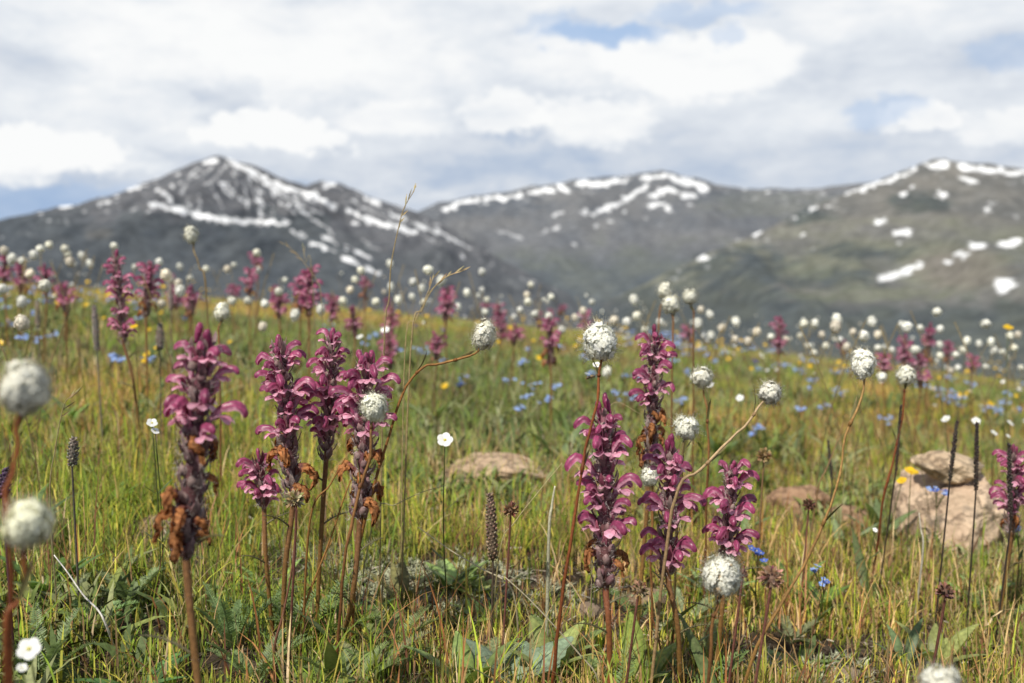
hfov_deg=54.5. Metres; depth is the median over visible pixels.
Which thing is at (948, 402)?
forget me not
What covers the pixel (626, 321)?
bistort
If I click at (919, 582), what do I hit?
dry grass stalk
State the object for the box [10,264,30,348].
lousewort
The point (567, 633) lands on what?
leafy plant
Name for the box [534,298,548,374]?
bistort
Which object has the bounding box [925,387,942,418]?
forget me not
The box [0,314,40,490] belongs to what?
bistort
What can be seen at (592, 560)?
dry grass stalk
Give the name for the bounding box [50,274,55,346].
bistort
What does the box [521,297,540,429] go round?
bistort
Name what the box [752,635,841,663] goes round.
leafy plant
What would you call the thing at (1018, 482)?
lousewort
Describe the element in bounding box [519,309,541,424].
bistort
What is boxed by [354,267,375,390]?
bistort
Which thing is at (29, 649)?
white flower
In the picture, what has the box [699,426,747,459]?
leafy plant
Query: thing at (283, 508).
dry grass stalk
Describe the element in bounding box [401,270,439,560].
dry grass stalk
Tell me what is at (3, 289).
bistort
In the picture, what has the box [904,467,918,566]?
yellow flower
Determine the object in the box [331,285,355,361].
bistort
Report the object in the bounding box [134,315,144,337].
forget me not
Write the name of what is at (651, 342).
bistort
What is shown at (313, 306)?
dry grass stalk
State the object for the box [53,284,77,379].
lousewort
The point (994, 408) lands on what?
forget me not
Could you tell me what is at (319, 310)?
bistort
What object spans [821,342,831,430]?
bistort
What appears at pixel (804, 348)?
bistort
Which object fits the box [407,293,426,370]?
bistort
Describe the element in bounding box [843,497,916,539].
leafy plant
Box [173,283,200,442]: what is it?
bistort
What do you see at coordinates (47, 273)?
lousewort
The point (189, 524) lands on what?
lousewort
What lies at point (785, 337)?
bistort
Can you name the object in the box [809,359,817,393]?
forget me not
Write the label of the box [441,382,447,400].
yellow flower
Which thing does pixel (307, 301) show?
lousewort
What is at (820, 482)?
dry grass stalk
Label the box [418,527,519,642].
dry grass stalk
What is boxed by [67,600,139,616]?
feathery plant
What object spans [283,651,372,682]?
leafy plant
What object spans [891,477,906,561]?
yellow flower
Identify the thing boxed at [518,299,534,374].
bistort
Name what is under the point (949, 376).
forget me not
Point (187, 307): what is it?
lousewort
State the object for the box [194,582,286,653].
feathery plant
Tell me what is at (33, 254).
bistort
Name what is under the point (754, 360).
violet flower
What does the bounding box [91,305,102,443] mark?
seed spike
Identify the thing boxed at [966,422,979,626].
seed spike
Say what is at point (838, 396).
forget me not
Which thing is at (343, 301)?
bistort
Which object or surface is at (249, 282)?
lousewort
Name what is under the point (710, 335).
bistort
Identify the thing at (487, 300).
bistort
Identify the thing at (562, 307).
lousewort
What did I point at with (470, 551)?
dry grass stalk
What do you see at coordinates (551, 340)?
lousewort
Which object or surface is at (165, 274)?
bistort
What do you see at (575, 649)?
dry grass stalk
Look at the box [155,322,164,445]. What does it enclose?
seed spike
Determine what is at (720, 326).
bistort
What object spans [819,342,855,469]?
bistort
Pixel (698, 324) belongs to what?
bistort
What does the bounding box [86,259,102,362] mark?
bistort
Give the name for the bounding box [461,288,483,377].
bistort
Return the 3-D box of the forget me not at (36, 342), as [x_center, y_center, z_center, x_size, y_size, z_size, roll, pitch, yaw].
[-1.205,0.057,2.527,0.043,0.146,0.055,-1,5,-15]
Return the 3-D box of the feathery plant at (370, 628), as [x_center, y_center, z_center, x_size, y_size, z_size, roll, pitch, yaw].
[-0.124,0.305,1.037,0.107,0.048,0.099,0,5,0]
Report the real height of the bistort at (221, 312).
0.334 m
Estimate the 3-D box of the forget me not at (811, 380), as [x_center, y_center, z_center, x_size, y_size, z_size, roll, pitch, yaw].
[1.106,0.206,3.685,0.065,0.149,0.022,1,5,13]
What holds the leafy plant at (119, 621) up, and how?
on the meadow ground at (208, 657)
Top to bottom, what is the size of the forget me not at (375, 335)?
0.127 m
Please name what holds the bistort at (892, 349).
on the meadow ground at (208, 657)
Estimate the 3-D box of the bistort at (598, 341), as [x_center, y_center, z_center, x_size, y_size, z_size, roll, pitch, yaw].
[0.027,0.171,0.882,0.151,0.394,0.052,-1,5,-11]
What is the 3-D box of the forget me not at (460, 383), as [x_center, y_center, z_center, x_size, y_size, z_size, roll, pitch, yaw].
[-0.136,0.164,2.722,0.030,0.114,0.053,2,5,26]
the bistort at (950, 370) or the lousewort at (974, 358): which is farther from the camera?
the lousewort at (974, 358)
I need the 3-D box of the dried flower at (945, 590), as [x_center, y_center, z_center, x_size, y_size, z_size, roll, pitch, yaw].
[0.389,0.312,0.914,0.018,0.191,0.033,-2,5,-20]
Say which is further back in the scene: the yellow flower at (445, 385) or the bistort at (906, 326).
the yellow flower at (445, 385)
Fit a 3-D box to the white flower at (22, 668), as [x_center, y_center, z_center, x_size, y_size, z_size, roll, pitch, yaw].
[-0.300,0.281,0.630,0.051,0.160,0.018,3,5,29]
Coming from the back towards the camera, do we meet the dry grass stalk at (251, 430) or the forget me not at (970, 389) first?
the forget me not at (970, 389)
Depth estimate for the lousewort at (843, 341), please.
5.50 m
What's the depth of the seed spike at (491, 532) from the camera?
1.05 m
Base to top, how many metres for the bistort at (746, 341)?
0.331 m
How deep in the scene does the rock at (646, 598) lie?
1.27 m
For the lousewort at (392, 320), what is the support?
on the meadow ground at (208, 657)
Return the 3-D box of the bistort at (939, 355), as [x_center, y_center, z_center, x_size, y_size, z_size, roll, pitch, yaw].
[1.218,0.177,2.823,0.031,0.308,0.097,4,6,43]
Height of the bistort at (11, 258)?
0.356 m
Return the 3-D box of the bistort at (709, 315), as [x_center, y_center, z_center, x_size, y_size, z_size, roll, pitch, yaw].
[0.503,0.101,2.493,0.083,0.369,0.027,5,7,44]
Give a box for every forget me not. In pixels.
[15,334,29,358]
[31,335,45,362]
[46,330,59,348]
[105,352,120,385]
[111,356,130,399]
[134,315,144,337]
[141,356,159,378]
[369,332,381,354]
[419,348,428,372]
[439,358,447,383]
[455,380,464,402]
[502,378,516,391]
[513,404,525,431]
[517,358,526,381]
[520,393,533,420]
[521,381,541,400]
[524,347,532,379]
[538,395,552,419]
[552,383,561,397]
[579,354,588,388]
[585,371,595,400]
[611,389,624,408]
[621,372,631,396]
[674,397,687,411]
[683,368,692,397]
[745,545,767,614]
[748,431,755,456]
[749,424,765,457]
[795,406,805,436]
[804,378,817,401]
[805,564,833,637]
[807,577,830,636]
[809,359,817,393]
[817,403,831,422]
[832,387,846,419]
[878,415,893,441]
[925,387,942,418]
[926,486,947,552]
[935,391,949,426]
[941,398,951,427]
[945,375,956,417]
[956,396,966,428]
[964,379,976,418]
[979,405,990,428]
[990,405,1002,435]
[993,408,1003,427]
[999,398,1010,437]
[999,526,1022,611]
[1000,391,1011,434]
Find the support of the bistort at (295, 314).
on the meadow ground at (208, 657)
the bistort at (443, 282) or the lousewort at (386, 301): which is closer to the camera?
the bistort at (443, 282)
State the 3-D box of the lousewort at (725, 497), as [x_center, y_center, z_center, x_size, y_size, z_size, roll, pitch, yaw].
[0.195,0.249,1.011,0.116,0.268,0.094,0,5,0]
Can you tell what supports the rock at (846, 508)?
on the meadow ground at (208, 657)
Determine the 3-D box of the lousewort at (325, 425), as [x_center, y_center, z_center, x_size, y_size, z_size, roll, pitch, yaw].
[-0.191,0.159,1.047,0.107,0.349,0.100,-4,6,-42]
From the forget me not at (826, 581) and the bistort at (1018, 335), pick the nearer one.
the forget me not at (826, 581)
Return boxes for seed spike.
[0,467,14,657]
[34,299,40,365]
[66,436,79,597]
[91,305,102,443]
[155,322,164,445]
[167,284,172,392]
[485,492,497,640]
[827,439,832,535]
[876,404,902,602]
[934,420,959,622]
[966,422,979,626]
[993,443,1013,649]
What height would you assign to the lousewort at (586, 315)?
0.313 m
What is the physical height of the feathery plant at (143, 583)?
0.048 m
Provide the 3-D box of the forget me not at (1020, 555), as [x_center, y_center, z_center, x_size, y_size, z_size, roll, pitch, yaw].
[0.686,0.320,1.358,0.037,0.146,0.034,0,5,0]
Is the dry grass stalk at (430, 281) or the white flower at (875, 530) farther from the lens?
the white flower at (875, 530)
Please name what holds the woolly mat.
on the meadow ground at (208, 657)
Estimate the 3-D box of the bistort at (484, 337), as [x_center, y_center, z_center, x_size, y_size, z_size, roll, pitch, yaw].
[-0.120,0.153,1.013,0.222,0.368,0.036,0,5,0]
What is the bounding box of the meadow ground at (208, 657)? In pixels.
[0,293,1023,682]
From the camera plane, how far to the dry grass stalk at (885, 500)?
1.47 m
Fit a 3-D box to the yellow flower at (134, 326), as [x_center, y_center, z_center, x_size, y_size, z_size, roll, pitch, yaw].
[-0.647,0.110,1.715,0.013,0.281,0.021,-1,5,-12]
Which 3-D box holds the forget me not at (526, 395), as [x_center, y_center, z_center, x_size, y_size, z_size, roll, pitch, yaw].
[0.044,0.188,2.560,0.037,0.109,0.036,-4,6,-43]
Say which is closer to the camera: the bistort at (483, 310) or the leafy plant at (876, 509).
the leafy plant at (876, 509)
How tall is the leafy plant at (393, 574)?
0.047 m
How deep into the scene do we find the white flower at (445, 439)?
1.11 m
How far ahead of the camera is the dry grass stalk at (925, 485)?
1.70 m
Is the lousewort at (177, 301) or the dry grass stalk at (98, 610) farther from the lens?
the lousewort at (177, 301)
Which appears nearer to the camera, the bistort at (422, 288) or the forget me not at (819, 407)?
the bistort at (422, 288)
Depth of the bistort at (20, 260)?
2.48 m
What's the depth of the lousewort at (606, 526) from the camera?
0.89 m
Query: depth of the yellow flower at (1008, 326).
2.15 m
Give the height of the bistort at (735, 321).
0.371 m
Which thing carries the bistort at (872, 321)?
on the meadow ground at (208, 657)
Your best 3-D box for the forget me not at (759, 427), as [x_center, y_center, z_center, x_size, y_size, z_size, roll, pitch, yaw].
[0.617,0.258,2.496,0.033,0.109,0.047,-2,5,-27]
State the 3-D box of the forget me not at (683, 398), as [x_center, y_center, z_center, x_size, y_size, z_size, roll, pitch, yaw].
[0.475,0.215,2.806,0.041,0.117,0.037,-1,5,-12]
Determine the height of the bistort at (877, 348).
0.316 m
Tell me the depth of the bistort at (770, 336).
2.79 m
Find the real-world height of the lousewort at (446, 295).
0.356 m
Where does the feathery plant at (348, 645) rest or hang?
on the meadow ground at (208, 657)
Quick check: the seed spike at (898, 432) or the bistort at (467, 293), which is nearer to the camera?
the seed spike at (898, 432)
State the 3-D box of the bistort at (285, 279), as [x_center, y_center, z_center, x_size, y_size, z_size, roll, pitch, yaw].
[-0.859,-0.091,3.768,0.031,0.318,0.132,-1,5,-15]
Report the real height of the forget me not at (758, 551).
0.114 m
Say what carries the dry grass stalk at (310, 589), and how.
on the meadow ground at (208, 657)
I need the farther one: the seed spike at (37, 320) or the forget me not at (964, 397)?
the forget me not at (964, 397)
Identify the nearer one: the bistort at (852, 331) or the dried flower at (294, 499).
the dried flower at (294, 499)
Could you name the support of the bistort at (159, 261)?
on the meadow ground at (208, 657)
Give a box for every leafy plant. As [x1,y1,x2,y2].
[0,553,103,595]
[1,484,76,554]
[37,402,91,430]
[67,606,136,629]
[71,651,189,682]
[79,477,155,504]
[225,558,303,592]
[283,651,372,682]
[332,599,378,615]
[332,639,433,672]
[348,598,395,625]
[365,558,438,605]
[401,400,454,419]
[403,631,519,682]
[425,559,488,591]
[448,576,491,594]
[450,597,507,623]
[464,636,573,682]
[510,615,592,677]
[528,426,581,463]
[530,614,605,657]
[592,612,681,682]
[677,569,756,597]
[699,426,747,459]
[708,500,769,535]
[748,556,826,599]
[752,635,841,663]
[782,578,852,614]
[822,513,878,556]
[832,580,910,610]
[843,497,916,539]
[869,618,932,666]
[894,620,986,667]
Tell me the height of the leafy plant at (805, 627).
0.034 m
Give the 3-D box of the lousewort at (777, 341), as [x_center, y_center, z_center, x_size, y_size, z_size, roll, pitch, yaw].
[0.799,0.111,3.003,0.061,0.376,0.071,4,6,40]
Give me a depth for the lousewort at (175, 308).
4.29 m
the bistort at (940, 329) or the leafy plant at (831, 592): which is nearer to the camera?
the leafy plant at (831, 592)
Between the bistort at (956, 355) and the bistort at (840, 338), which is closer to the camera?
the bistort at (956, 355)
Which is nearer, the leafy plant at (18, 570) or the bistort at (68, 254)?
the leafy plant at (18, 570)
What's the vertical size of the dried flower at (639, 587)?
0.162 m
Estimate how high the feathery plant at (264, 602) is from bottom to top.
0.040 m
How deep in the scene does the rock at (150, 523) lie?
1.41 m
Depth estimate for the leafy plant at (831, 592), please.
1.34 m
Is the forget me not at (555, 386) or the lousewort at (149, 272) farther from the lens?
the forget me not at (555, 386)
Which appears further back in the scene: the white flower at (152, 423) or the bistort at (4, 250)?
the bistort at (4, 250)
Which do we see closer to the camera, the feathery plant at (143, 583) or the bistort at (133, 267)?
the feathery plant at (143, 583)
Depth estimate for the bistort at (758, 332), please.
2.50 m
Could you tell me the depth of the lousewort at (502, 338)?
4.50 m
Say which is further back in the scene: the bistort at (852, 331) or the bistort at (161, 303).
the bistort at (852, 331)
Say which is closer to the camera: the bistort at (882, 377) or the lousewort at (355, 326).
the bistort at (882, 377)
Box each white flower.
[16,638,40,682]
[16,664,27,682]
[142,419,173,598]
[142,427,171,597]
[379,327,388,437]
[431,432,454,620]
[593,362,600,604]
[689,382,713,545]
[736,394,749,498]
[857,528,882,598]
[941,416,961,452]
[971,417,980,458]
[990,430,997,486]
[1002,420,1013,500]
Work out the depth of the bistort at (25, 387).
0.50 m
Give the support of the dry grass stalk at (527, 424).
on the meadow ground at (208, 657)
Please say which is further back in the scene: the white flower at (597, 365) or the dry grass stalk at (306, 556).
the white flower at (597, 365)
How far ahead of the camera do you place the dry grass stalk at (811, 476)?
1.79 m
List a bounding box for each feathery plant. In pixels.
[0,602,95,679]
[37,572,108,601]
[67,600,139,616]
[88,562,167,602]
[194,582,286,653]
[206,584,300,611]
[206,628,313,682]
[248,587,349,626]
[293,641,406,682]
[334,604,442,651]
[339,631,431,669]
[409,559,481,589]
[423,636,522,680]
[557,654,634,682]
[642,587,730,628]
[661,619,737,652]
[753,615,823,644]
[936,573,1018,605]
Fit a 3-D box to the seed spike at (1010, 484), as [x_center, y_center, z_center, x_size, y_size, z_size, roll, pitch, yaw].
[0.610,0.262,1.232,0.011,0.278,0.022,0,5,0]
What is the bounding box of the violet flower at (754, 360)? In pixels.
[753,359,758,382]
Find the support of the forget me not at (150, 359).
on the meadow ground at (208, 657)
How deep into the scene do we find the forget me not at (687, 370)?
3.67 m
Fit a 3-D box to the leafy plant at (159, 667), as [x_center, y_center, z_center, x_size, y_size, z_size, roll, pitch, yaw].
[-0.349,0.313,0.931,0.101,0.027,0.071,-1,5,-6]
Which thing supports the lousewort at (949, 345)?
on the meadow ground at (208, 657)
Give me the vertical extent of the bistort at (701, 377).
0.339 m
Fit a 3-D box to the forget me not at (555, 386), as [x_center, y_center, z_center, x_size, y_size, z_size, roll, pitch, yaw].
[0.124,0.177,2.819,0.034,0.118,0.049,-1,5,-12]
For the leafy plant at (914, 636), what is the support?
on the meadow ground at (208, 657)
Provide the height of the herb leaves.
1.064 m
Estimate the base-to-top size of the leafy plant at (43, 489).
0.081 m
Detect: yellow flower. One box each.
[130,324,138,453]
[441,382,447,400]
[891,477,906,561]
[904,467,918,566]
[988,401,993,436]
[1000,324,1013,479]
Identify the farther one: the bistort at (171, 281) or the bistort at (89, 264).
the bistort at (89, 264)
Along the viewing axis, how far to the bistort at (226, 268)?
3.21 m
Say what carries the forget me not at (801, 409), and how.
on the meadow ground at (208, 657)
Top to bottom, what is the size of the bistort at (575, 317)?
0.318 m
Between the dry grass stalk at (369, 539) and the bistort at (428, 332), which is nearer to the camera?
the dry grass stalk at (369, 539)
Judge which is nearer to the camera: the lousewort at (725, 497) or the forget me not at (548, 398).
the lousewort at (725, 497)
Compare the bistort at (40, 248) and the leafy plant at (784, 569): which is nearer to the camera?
the leafy plant at (784, 569)
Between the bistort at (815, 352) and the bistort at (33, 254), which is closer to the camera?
the bistort at (33, 254)
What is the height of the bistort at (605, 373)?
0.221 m
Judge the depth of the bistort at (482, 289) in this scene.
3.73 m
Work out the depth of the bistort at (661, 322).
2.80 m
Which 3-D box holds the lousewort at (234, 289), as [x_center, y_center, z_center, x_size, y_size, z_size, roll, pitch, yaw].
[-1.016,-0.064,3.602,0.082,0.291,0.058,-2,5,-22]
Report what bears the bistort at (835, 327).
on the meadow ground at (208, 657)
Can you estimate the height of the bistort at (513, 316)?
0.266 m
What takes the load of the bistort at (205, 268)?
on the meadow ground at (208, 657)
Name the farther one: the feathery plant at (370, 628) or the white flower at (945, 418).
the white flower at (945, 418)
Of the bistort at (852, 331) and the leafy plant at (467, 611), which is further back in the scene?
the bistort at (852, 331)
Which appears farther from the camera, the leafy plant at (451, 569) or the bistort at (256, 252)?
the bistort at (256, 252)
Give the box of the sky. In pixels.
[0,0,1023,219]
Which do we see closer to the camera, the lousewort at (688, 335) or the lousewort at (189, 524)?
the lousewort at (189, 524)
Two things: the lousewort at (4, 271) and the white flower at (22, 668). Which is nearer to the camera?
the white flower at (22, 668)
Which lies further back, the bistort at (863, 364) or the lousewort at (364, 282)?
the lousewort at (364, 282)
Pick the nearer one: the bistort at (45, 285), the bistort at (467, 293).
the bistort at (45, 285)
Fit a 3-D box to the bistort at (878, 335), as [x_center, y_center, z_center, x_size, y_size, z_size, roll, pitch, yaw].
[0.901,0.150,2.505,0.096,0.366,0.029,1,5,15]
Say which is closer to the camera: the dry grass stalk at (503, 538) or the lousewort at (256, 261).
the dry grass stalk at (503, 538)
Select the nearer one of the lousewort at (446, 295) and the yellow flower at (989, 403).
the lousewort at (446, 295)
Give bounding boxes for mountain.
[0,156,626,335]
[418,170,875,324]
[579,159,1023,381]
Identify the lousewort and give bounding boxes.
[0,255,19,353]
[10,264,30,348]
[32,263,54,362]
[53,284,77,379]
[54,281,71,351]
[102,249,178,468]
[134,260,163,412]
[140,322,248,682]
[149,290,175,336]
[171,283,189,338]
[174,299,190,334]
[181,297,197,336]
[182,284,201,338]
[206,334,318,649]
[217,448,297,637]
[225,284,241,348]
[239,267,258,367]
[248,252,262,342]
[263,349,400,639]
[265,327,354,637]
[269,294,294,381]
[271,285,278,321]
[288,274,306,378]
[293,264,323,423]
[324,293,339,327]
[344,305,374,391]
[358,276,373,352]
[377,331,398,398]
[379,308,399,373]
[383,297,392,323]
[422,331,447,413]
[434,286,457,390]
[480,302,490,319]
[488,303,507,377]
[495,324,524,384]
[497,328,518,357]
[536,311,542,344]
[537,315,560,431]
[557,304,567,345]
[564,392,641,682]
[577,309,598,370]
[609,324,677,623]
[637,433,745,682]
[645,458,765,682]
[679,324,695,390]
[761,316,788,435]
[835,340,845,378]
[874,352,908,437]
[892,334,912,434]
[909,353,931,440]
[921,322,936,429]
[942,340,956,425]
[961,444,1023,624]
[965,353,994,432]
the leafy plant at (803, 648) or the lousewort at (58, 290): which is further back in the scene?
the lousewort at (58, 290)
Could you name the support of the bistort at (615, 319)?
on the meadow ground at (208, 657)
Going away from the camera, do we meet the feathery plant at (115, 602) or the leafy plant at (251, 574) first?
the feathery plant at (115, 602)
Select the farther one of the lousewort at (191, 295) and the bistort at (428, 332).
the lousewort at (191, 295)
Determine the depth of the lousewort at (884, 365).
3.00 m
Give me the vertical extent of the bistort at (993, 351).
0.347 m
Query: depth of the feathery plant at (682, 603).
1.23 m
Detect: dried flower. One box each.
[283,489,305,664]
[501,500,519,656]
[625,579,648,682]
[728,566,748,682]
[754,448,771,598]
[754,565,783,682]
[800,498,815,606]
[932,581,955,667]
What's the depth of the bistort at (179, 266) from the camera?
3.19 m
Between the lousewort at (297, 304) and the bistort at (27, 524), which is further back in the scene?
the lousewort at (297, 304)
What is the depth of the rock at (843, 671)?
1.11 m
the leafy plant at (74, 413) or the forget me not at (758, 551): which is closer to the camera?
the forget me not at (758, 551)
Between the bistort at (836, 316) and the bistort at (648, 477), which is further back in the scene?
the bistort at (836, 316)
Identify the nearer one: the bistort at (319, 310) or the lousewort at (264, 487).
the lousewort at (264, 487)
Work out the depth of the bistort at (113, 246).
2.79 m
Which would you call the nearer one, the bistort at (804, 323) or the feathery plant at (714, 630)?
the feathery plant at (714, 630)
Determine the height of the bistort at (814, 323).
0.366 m
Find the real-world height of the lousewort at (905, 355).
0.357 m
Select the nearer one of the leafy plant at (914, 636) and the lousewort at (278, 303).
the leafy plant at (914, 636)
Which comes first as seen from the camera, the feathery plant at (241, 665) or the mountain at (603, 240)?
the feathery plant at (241, 665)
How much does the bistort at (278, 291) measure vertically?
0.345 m
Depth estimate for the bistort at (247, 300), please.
2.49 m
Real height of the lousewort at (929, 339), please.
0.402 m
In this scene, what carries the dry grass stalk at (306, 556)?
on the meadow ground at (208, 657)
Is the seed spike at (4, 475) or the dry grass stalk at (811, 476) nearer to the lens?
the seed spike at (4, 475)
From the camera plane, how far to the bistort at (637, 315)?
2.24 m
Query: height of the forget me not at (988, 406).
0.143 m
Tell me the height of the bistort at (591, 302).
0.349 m
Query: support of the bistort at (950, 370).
on the meadow ground at (208, 657)
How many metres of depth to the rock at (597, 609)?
1.21 m
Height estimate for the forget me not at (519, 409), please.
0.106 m
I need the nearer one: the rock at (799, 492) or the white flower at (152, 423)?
the white flower at (152, 423)
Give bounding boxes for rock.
[80,615,104,631]
[136,514,170,537]
[438,452,550,487]
[575,601,604,620]
[622,588,670,611]
[759,484,830,514]
[831,504,869,527]
[835,665,860,681]
[891,468,1020,556]
[910,450,983,484]
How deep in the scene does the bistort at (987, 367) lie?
3.20 m
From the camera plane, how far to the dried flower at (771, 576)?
0.82 m
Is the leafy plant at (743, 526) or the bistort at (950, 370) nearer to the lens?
the leafy plant at (743, 526)
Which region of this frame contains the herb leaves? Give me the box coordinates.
[0,288,1023,682]
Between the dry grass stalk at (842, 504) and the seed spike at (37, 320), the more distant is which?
the seed spike at (37, 320)
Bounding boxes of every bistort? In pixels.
[0,246,15,357]
[0,283,13,416]
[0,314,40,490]
[0,345,66,682]
[0,489,64,682]
[6,253,26,360]
[10,269,38,364]
[16,295,39,363]
[17,257,26,353]
[23,250,42,366]
[34,278,81,477]
[36,244,44,370]
[42,241,64,350]
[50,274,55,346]
[51,256,84,404]
[57,245,86,390]
[61,251,87,368]
[77,251,93,356]
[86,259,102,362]
[110,242,119,377]
[131,264,138,354]
[141,299,168,374]
[142,268,181,426]
[153,257,167,375]
[155,277,179,373]
[161,278,187,372]
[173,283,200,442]
[176,263,191,340]
[180,224,218,465]
[186,275,192,338]
[202,265,221,331]
[204,300,232,500]
[212,265,236,365]
[225,295,254,412]
[230,262,237,343]
[238,321,271,416]
[242,297,268,398]
[248,248,273,402]
[251,298,272,400]
[255,266,264,335]
[272,287,299,410]
[280,277,287,338]
[287,311,500,655]
[290,306,316,378]
[316,303,340,406]
[324,387,393,680]
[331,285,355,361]
[339,295,360,382]
[350,276,369,368]
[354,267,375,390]
[371,298,392,362]
[385,259,403,350]
[386,283,406,370]
[392,295,414,392]
[398,277,422,411]
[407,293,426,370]
[415,265,437,451]
[415,282,437,391]
[419,299,437,388]
[431,274,459,426]
[453,303,473,374]
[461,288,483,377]
[463,312,626,682]
[469,268,490,398]
[471,287,487,367]
[472,308,489,393]
[482,297,498,380]
[506,306,524,377]
[506,314,517,369]
[509,291,535,387]
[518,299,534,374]
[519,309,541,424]
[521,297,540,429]
[525,281,540,380]
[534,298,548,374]
[539,294,556,387]
[542,312,566,398]
[545,325,566,405]
[553,313,583,412]
[561,306,591,407]
[579,299,596,380]
[584,314,626,463]
[601,366,631,409]
[607,317,635,460]
[621,294,655,429]
[629,311,648,460]
[633,278,673,498]
[638,463,696,646]
[640,326,651,413]
[643,318,665,412]
[650,377,785,682]
[654,291,685,525]
[667,411,715,660]
[677,345,882,682]
[680,305,710,422]
[681,286,708,522]
[683,317,723,476]
[685,361,732,613]
[692,545,748,682]
[696,310,730,450]
[697,323,731,455]
[699,330,733,452]
[709,335,743,451]
[719,336,758,467]
[721,316,758,459]
[731,327,766,451]
[750,333,777,427]
[764,336,791,411]
[788,343,813,424]
[795,333,805,420]
[796,317,813,382]
[797,320,810,451]
[798,331,829,427]
[799,319,850,534]
[800,318,832,450]
[810,349,820,425]
[816,313,865,492]
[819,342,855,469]
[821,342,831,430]
[823,336,844,421]
[832,328,860,425]
[836,329,873,506]
[848,372,890,498]
[851,315,898,495]
[851,330,887,464]
[851,360,920,594]
[854,344,884,436]
[874,346,895,419]
[880,321,915,468]
[881,320,909,466]
[882,345,921,453]
[897,324,929,450]
[910,306,948,451]
[911,652,971,682]
[922,324,945,425]
[928,340,958,429]
[931,352,963,449]
[932,367,954,426]
[935,352,943,442]
[939,364,961,437]
[954,319,999,486]
[956,336,987,420]
[957,346,966,449]
[961,364,991,438]
[966,340,997,436]
[978,337,1010,434]
[979,349,1009,442]
[980,346,1015,447]
[994,331,1023,421]
[1003,331,1014,468]
[1009,344,1019,441]
[1017,365,1023,439]
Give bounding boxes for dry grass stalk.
[49,387,80,619]
[54,555,114,645]
[249,401,256,458]
[271,440,283,556]
[273,510,297,676]
[279,241,327,478]
[297,475,352,634]
[302,243,320,458]
[302,458,344,652]
[356,485,444,615]
[379,183,416,601]
[400,267,468,603]
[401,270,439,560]
[414,519,440,593]
[418,442,428,492]
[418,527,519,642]
[467,515,479,586]
[493,463,561,616]
[505,577,597,682]
[524,396,532,455]
[545,486,555,637]
[588,402,639,655]
[807,542,828,656]
[808,422,842,549]
[811,452,819,514]
[833,467,838,521]
[838,456,847,558]
[877,463,886,567]
[913,448,928,514]
[915,513,923,622]
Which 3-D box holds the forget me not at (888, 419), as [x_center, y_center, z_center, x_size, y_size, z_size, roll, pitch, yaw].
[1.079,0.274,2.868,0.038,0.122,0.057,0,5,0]
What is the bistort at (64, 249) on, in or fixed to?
on the meadow ground at (208, 657)
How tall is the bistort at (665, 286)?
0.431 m
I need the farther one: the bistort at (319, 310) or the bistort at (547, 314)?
the bistort at (547, 314)
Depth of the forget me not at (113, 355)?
2.43 m
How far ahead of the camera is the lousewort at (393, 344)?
2.88 m
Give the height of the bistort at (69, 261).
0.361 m
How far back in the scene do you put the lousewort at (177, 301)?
4.03 m
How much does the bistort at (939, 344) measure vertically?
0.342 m
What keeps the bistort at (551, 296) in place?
on the meadow ground at (208, 657)
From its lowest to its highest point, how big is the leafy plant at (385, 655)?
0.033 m
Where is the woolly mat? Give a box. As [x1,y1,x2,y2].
[63,525,885,682]
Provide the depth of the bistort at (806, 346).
3.20 m
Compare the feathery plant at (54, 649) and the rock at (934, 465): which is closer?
the feathery plant at (54, 649)
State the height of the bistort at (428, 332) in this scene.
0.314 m
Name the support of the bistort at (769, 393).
on the meadow ground at (208, 657)
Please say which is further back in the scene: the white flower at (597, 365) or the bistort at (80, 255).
the bistort at (80, 255)
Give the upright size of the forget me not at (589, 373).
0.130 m
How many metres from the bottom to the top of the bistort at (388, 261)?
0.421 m
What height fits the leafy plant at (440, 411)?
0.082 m
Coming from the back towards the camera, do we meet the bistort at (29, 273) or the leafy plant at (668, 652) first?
the bistort at (29, 273)
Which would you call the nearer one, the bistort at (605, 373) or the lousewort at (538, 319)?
the bistort at (605, 373)
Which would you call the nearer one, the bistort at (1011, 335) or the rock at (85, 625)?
the rock at (85, 625)
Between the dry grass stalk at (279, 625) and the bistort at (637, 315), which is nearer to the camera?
the dry grass stalk at (279, 625)
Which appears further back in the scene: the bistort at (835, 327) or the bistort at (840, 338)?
the bistort at (840, 338)
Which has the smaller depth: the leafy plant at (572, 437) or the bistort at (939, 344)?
the leafy plant at (572, 437)
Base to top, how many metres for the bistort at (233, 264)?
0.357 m
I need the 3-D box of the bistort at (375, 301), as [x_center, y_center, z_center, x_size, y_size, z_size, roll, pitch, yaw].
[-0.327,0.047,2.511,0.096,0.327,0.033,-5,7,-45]
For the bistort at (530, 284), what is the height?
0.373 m
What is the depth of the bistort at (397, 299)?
2.79 m
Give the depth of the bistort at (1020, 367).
3.20 m
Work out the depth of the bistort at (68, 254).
2.80 m
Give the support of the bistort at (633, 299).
on the meadow ground at (208, 657)
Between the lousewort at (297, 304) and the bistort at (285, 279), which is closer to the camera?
the lousewort at (297, 304)
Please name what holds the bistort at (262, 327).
on the meadow ground at (208, 657)

